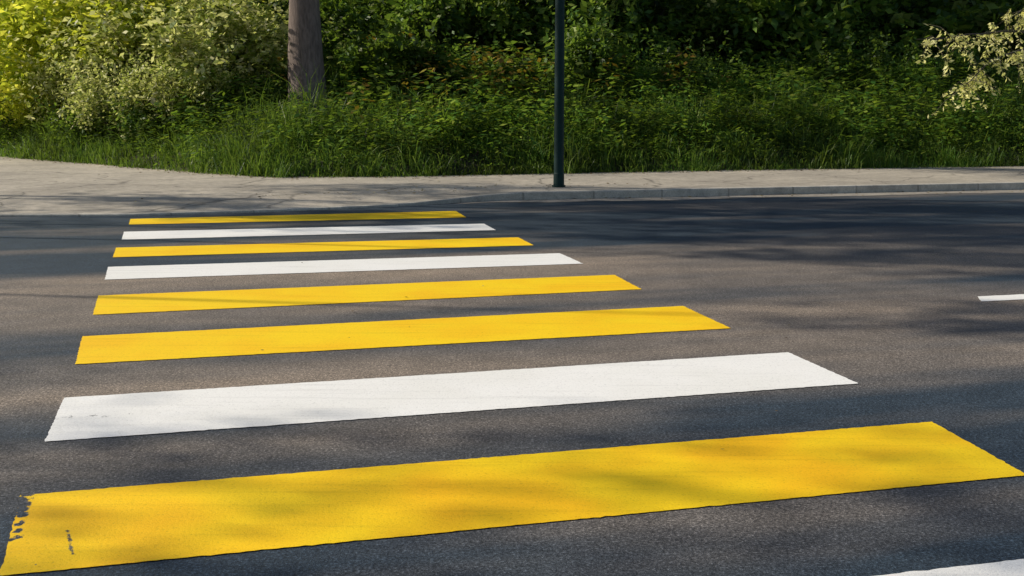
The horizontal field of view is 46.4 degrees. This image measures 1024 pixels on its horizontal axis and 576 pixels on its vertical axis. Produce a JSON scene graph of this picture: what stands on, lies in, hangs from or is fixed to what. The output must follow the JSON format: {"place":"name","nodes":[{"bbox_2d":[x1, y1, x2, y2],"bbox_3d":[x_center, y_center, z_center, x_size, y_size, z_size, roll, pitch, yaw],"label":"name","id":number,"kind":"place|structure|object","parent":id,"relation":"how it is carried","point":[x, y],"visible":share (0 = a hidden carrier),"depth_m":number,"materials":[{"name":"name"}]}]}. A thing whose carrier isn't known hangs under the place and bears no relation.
{"place":"outdoors","nodes":[
{"label":"outdoors","id":0,"kind":"place"},
{"bbox_2d":[0,193,1023,575],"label":"road","id":1,"kind":"structure","parent":0,"point":[886,309],"depth_m":6.87,"materials":[{"name":"grey asphalt"}]},
{"bbox_2d":[129,211,464,223],"bbox_3d":[-2.679,-0.891,15.085,4.153,0.001,0.882,-2,9,-12],"label":"crosswalk stripe","id":2,"kind":"object","parent":1,"relation":"on","point":[399,215],"visible":1,"depth_m":15.08,"materials":[{"name":"yellow paint"}]},
{"bbox_2d":[122,224,494,239],"bbox_3d":[-2.277,-0.646,13.549,4.141,0.001,0.802,-2,9,-12],"label":"crosswalk stripe","id":3,"kind":"object","parent":1,"relation":"on","point":[276,231],"visible":1,"depth_m":13.50,"materials":[{"name":"white paint"}]},
{"bbox_2d":[113,237,531,256],"bbox_3d":[-1.883,-0.423,12.151,4.168,0.001,0.767,-2,9,-13],"label":"crosswalk stripe","id":4,"kind":"object","parent":1,"relation":"on","point":[280,247],"visible":1,"depth_m":12.14,"materials":[{"name":"yellow paint"}]},
{"bbox_2d":[105,253,582,279],"bbox_3d":[-1.481,-0.205,10.783,4.204,0.001,0.796,-2,9,-13],"label":"crosswalk stripe","id":5,"kind":"object","parent":1,"relation":"on","point":[182,270],"visible":1,"depth_m":10.77,"materials":[{"name":"white paint"}]},
{"bbox_2d":[93,275,640,314],"bbox_3d":[-1.038,0.032,9.297,4.188,0.001,0.857,-3,9,-16],"label":"crosswalk stripe","id":6,"kind":"object","parent":1,"relation":"on","point":[152,302],"visible":1,"depth_m":9.23,"materials":[{"name":"yellow paint"}]},
{"bbox_2d":[75,306,728,363],"bbox_3d":[-0.629,0.282,7.728,4.129,0.001,0.879,-2,9,-15],"label":"crosswalk stripe","id":7,"kind":"object","parent":1,"relation":"on","point":[197,343],"visible":1,"depth_m":7.67,"materials":[{"name":"yellow paint"}]},
{"bbox_2d":[45,352,856,440],"bbox_3d":[-0.207,0.529,6.180,4.073,0.001,0.816,-3,9,-15],"label":"crosswalk stripe","id":8,"kind":"object","parent":1,"relation":"on","point":[87,417],"visible":1,"depth_m":6.09,"materials":[{"name":"white paint"}]},
{"bbox_2d":[0,182,1023,216],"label":"kerb","id":9,"kind":"structure","parent":1,"relation":"on","point":[672,192],"depth_m":18.10,"materials":[{"name":"concrete"}]},
{"bbox_2d":[0,422,1023,575],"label":"crosswalk stripe","id":10,"kind":"object","parent":1,"relation":"on","point":[53,531],"visible":1,"depth_m":4.58,"materials":[{"name":"yellow paint"}]},
{"bbox_2d":[457,189,1023,203],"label":"gutter","id":11,"kind":"object","parent":1,"relation":"on","point":[757,196],"visible":1,"depth_m":18.28,"materials":[{"name":"concrete"}]},
{"bbox_2d":[878,559,1023,575],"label":"crosswalk stripe","id":12,"kind":"object","parent":1,"relation":"on","point":[1010,568],"visible":1,"depth_m":3.82,"materials":[{"name":"white paint"}]},
{"bbox_2d":[978,294,1023,300],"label":"lane line","id":13,"kind":"object","parent":1,"relation":"on","point":[1002,297],"visible":1,"depth_m":9.05,"materials":[{"name":"white paint"}]},
{"bbox_2d":[0,156,1023,212],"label":"pavement","id":14,"kind":"structure","parent":0,"point":[32,186],"depth_m":19.23,"materials":[{"name":"concrete"}]},
{"bbox_2d":[552,0,564,186],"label":"street lamp","id":15,"kind":"object","parent":14,"relation":"on","point":[558,178],"visible":0.99,"depth_m":18.36,"materials":[{"name":"grey metal"}]},
{"bbox_2d":[0,36,1023,177],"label":"hill","id":16,"kind":"structure","parent":0,"point":[597,169],"depth_m":23.46,"materials":[{"name":"green plant"}]},
{"bbox_2d":[0,8,58,132],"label":"yellow bush","id":17,"kind":"object","parent":16,"relation":"on","point":[15,112],"visible":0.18,"depth_m":28.70,"materials":[{"name":"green plant"}]},
{"bbox_2d":[0,0,142,84],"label":"yellow bush","id":18,"kind":"object","parent":16,"relation":"on","point":[30,18],"visible":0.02,"depth_m":29.70,"materials":[{"name":"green plant"}]},
{"bbox_2d":[31,88,120,141],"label":"shrub","id":19,"kind":"object","parent":16,"relation":"on","point":[55,118],"visible":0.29,"depth_m":26.47,"materials":[{"name":"green plant"}]},
{"bbox_2d":[0,0,169,117],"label":"yellow bush","id":20,"kind":"object","parent":16,"relation":"on","point":[38,29],"visible":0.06,"depth_m":28.38,"materials":[{"name":"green plant"}]},
{"bbox_2d":[0,4,171,123],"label":"pale bush","id":21,"kind":"object","parent":16,"relation":"on","point":[49,86],"visible":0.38,"depth_m":27.27,"materials":[{"name":"green plant"}]},
{"bbox_2d":[0,0,203,113],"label":"yellow bush","id":22,"kind":"object","parent":16,"relation":"on","point":[33,16],"visible":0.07,"depth_m":27.89,"materials":[{"name":"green plant"}]},
{"bbox_2d":[39,41,192,140],"bbox_3d":[-8.572,-4.179,25.988,3.611,2.401,3.271,1,9,7],"label":"pale bush","id":23,"kind":"object","parent":16,"relation":"on","point":[131,93],"visible":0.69,"depth_m":25.75,"materials":[{"name":"green plant"}]},
{"bbox_2d":[0,0,285,104],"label":"pale bush","id":24,"kind":"object","parent":16,"relation":"on","point":[65,18],"visible":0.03,"depth_m":27.64,"materials":[{"name":"green plant"}]},
{"bbox_2d":[111,84,190,139],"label":"shrub","id":25,"kind":"object","parent":16,"relation":"on","point":[132,120],"visible":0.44,"depth_m":25.33,"materials":[{"name":"green plant"}]},
{"bbox_2d":[104,15,274,125],"bbox_3d":[-6.726,-4.643,26.219,2.986,2.600,3.734,2,9,11],"label":"pale bush","id":26,"kind":"object","parent":16,"relation":"on","point":[193,85],"visible":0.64,"depth_m":25.56,"materials":[{"name":"green plant"}]},
{"bbox_2d":[0,0,379,107],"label":"yellow bush","id":27,"kind":"object","parent":16,"relation":"on","point":[12,64],"visible":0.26,"depth_m":27.73,"materials":[{"name":"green plant"}]},
{"bbox_2d":[177,82,245,126],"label":"shrub","id":28,"kind":"object","parent":16,"relation":"on","point":[209,101],"visible":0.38,"depth_m":25.73,"materials":[{"name":"green plant"}]},
{"bbox_2d":[67,0,356,110],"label":"pale bush","id":29,"kind":"object","parent":16,"relation":"on","point":[185,16],"visible":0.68,"depth_m":26.29,"materials":[{"name":"green plant"}]},
{"bbox_2d":[161,0,288,48],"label":"shrub","id":30,"kind":"object","parent":16,"relation":"on","point":[284,7],"visible":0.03,"depth_m":29.14,"materials":[{"name":"green plant"}]},
{"bbox_2d":[131,0,328,95],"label":"pale bush","id":31,"kind":"object","parent":16,"relation":"on","point":[238,32],"visible":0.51,"depth_m":26.63,"materials":[{"name":"green plant"}]},
{"bbox_2d":[287,0,327,112],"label":"tree","id":32,"kind":"object","parent":16,"relation":"on","point":[305,48],"visible":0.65,"depth_m":25.16,"materials":[{"name":"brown plant"}]},
{"bbox_2d":[268,2,376,72],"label":"shrub","id":33,"kind":"object","parent":16,"relation":"on","point":[329,34],"visible":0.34,"depth_m":27.88,"materials":[{"name":"green plant"}]},
{"bbox_2d":[286,0,402,41],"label":"shrub","id":34,"kind":"object","parent":16,"relation":"on","point":[330,11],"visible":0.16,"depth_m":29.25,"materials":[{"name":"green plant"}]},
{"bbox_2d":[324,0,463,51],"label":"shrub","id":35,"kind":"object","parent":16,"relation":"on","point":[365,3],"visible":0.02,"depth_m":31.14,"materials":[{"name":"green plant"}]},
{"bbox_2d":[320,0,474,62],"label":"shrub","id":36,"kind":"object","parent":16,"relation":"on","point":[420,21],"visible":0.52,"depth_m":28.86,"materials":[{"name":"green plant"}]},
{"bbox_2d":[331,10,470,95],"bbox_3d":[-2.632,-5.093,26.399,3.364,2.133,3.164,7,11,37],"label":"shrub","id":37,"kind":"object","parent":16,"relation":"on","point":[385,50],"visible":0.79,"depth_m":25.85,"materials":[{"name":"green plant"}]},
{"bbox_2d":[356,0,472,49],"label":"woodland tree","id":38,"kind":"object","parent":16,"relation":"on","point":[380,7],"visible":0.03,"depth_m":29.77,"materials":[{"name":"green plant"}]},
{"bbox_2d":[138,29,738,119],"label":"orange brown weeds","id":39,"kind":"object","parent":16,"relation":"on","point":[485,59],"visible":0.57,"depth_m":25.85,"materials":[{"name":"green plant"}]},
{"bbox_2d":[413,35,517,103],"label":"shrub","id":40,"kind":"object","parent":16,"relation":"on","point":[473,66],"visible":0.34,"depth_m":26.31,"materials":[{"name":"green plant"}]},
{"bbox_2d":[421,0,554,64],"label":"shrub","id":41,"kind":"object","parent":16,"relation":"on","point":[484,24],"visible":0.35,"depth_m":29.76,"materials":[{"name":"green plant"}]},
{"bbox_2d":[451,0,545,55],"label":"shrub","id":42,"kind":"object","parent":16,"relation":"on","point":[465,17],"visible":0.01,"depth_m":33.34,"materials":[{"name":"green plant"}]},
{"bbox_2d":[0,42,1023,171],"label":"undergrowth","id":43,"kind":"object","parent":16,"relation":"on","point":[514,106],"visible":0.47,"depth_m":24.65,"materials":[{"name":"green plant"}]},
{"bbox_2d":[444,0,580,65],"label":"shrub","id":44,"kind":"object","parent":16,"relation":"on","point":[508,17],"visible":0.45,"depth_m":29.79,"materials":[{"name":"green plant"}]},
{"bbox_2d":[473,17,627,105],"bbox_3d":[0.807,-4.911,26.793,3.275,2.285,3.155,5,10,29],"label":"shrub","id":45,"kind":"object","parent":16,"relation":"on","point":[573,70],"visible":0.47,"depth_m":26.47,"materials":[{"name":"green plant"}]},
{"bbox_2d":[472,0,653,63],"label":"shrub","id":46,"kind":"object","parent":16,"relation":"on","point":[592,8],"visible":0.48,"depth_m":29.45,"materials":[{"name":"green plant"}]},
{"bbox_2d":[536,0,657,94],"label":"shrub","id":47,"kind":"object","parent":16,"relation":"on","point":[598,43],"visible":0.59,"depth_m":26.76,"materials":[{"name":"green plant"}]},
{"bbox_2d":[565,0,696,72],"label":"shrub","id":48,"kind":"object","parent":16,"relation":"on","point":[668,17],"visible":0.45,"depth_m":30.55,"materials":[{"name":"green plant"}]},
{"bbox_2d":[609,25,746,102],"bbox_3d":[3.691,-4.981,27.344,2.746,2.049,2.287,5,10,27],"label":"shrub","id":49,"kind":"object","parent":16,"relation":"on","point":[688,67],"visible":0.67,"depth_m":27.10,"materials":[{"name":"green plant"}]},
{"bbox_2d":[641,0,814,74],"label":"shrub","id":50,"kind":"object","parent":16,"relation":"on","point":[718,23],"visible":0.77,"depth_m":30.56,"materials":[{"name":"green plant"}]},
{"bbox_2d":[706,48,769,102],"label":"shrub","id":51,"kind":"object","parent":16,"relation":"on","point":[738,70],"visible":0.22,"depth_m":28.63,"materials":[{"name":"green plant"}]},
{"bbox_2d":[681,0,861,61],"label":"woodland tree","id":52,"kind":"object","parent":16,"relation":"on","point":[723,53],"visible":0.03,"depth_m":33.04,"materials":[{"name":"green plant"}]},
{"bbox_2d":[725,0,877,71],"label":"shrub","id":53,"kind":"object","parent":16,"relation":"on","point":[778,15],"visible":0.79,"depth_m":30.07,"materials":[{"name":"green plant"}]},
{"bbox_2d":[748,25,872,99],"bbox_3d":[7.228,-5.382,29.224,2.572,2.067,2.797,-8,12,-41],"label":"shrub","id":54,"kind":"object","parent":16,"relation":"on","point":[827,60],"visible":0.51,"depth_m":28.92,"materials":[{"name":"green plant"}]},
{"bbox_2d":[786,0,915,68],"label":"shrub","id":55,"kind":"object","parent":16,"relation":"on","point":[864,28],"visible":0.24,"depth_m":31.54,"materials":[{"name":"green plant"}]},
{"bbox_2d":[846,21,930,95],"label":"shrub","id":56,"kind":"object","parent":16,"relation":"on","point":[878,57],"visible":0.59,"depth_m":28.80,"materials":[{"name":"green plant"}]},
{"bbox_2d":[823,2,985,71],"bbox_3d":[10.694,-6.348,31.831,3.820,2.575,4.063,8,12,41],"label":"shrub","id":57,"kind":"object","parent":16,"relation":"on","point":[904,40],"visible":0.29,"depth_m":30.78,"materials":[{"name":"green plant"}]},
{"bbox_2d":[879,0,1023,78],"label":"shrub","id":58,"kind":"object","parent":16,"relation":"on","point":[995,11],"visible":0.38,"depth_m":31.07,"materials":[{"name":"green plant"}]},
{"bbox_2d":[905,24,1010,97],"bbox_3d":[11.024,-5.371,29.237,2.826,2.086,2.364,1,9,7],"label":"shrub","id":59,"kind":"object","parent":16,"relation":"on","point":[958,57],"visible":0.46,"depth_m":28.77,"materials":[{"name":"green plant"}]},
{"bbox_2d":[895,0,1023,64],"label":"shrub","id":60,"kind":"object","parent":16,"relation":"on","point":[952,7],"visible":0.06,"depth_m":33.01,"materials":[{"name":"green plant"}]},
{"bbox_2d":[975,60,1023,104],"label":"shrub","id":61,"kind":"object","parent":16,"relation":"on","point":[1015,72],"visible":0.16,"depth_m":29.02,"materials":[{"name":"green plant"}]},
{"label":"ground","id":62,"kind":"structure","parent":0,"visible":0},
{"bbox_2d":[915,9,1023,119],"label":"overhanging tree","id":63,"kind":"object","parent":62,"relation":"on","point":[980,73],"visible":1,"depth_m":20.00,"materials":[{"name":"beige plant"}]}
]}

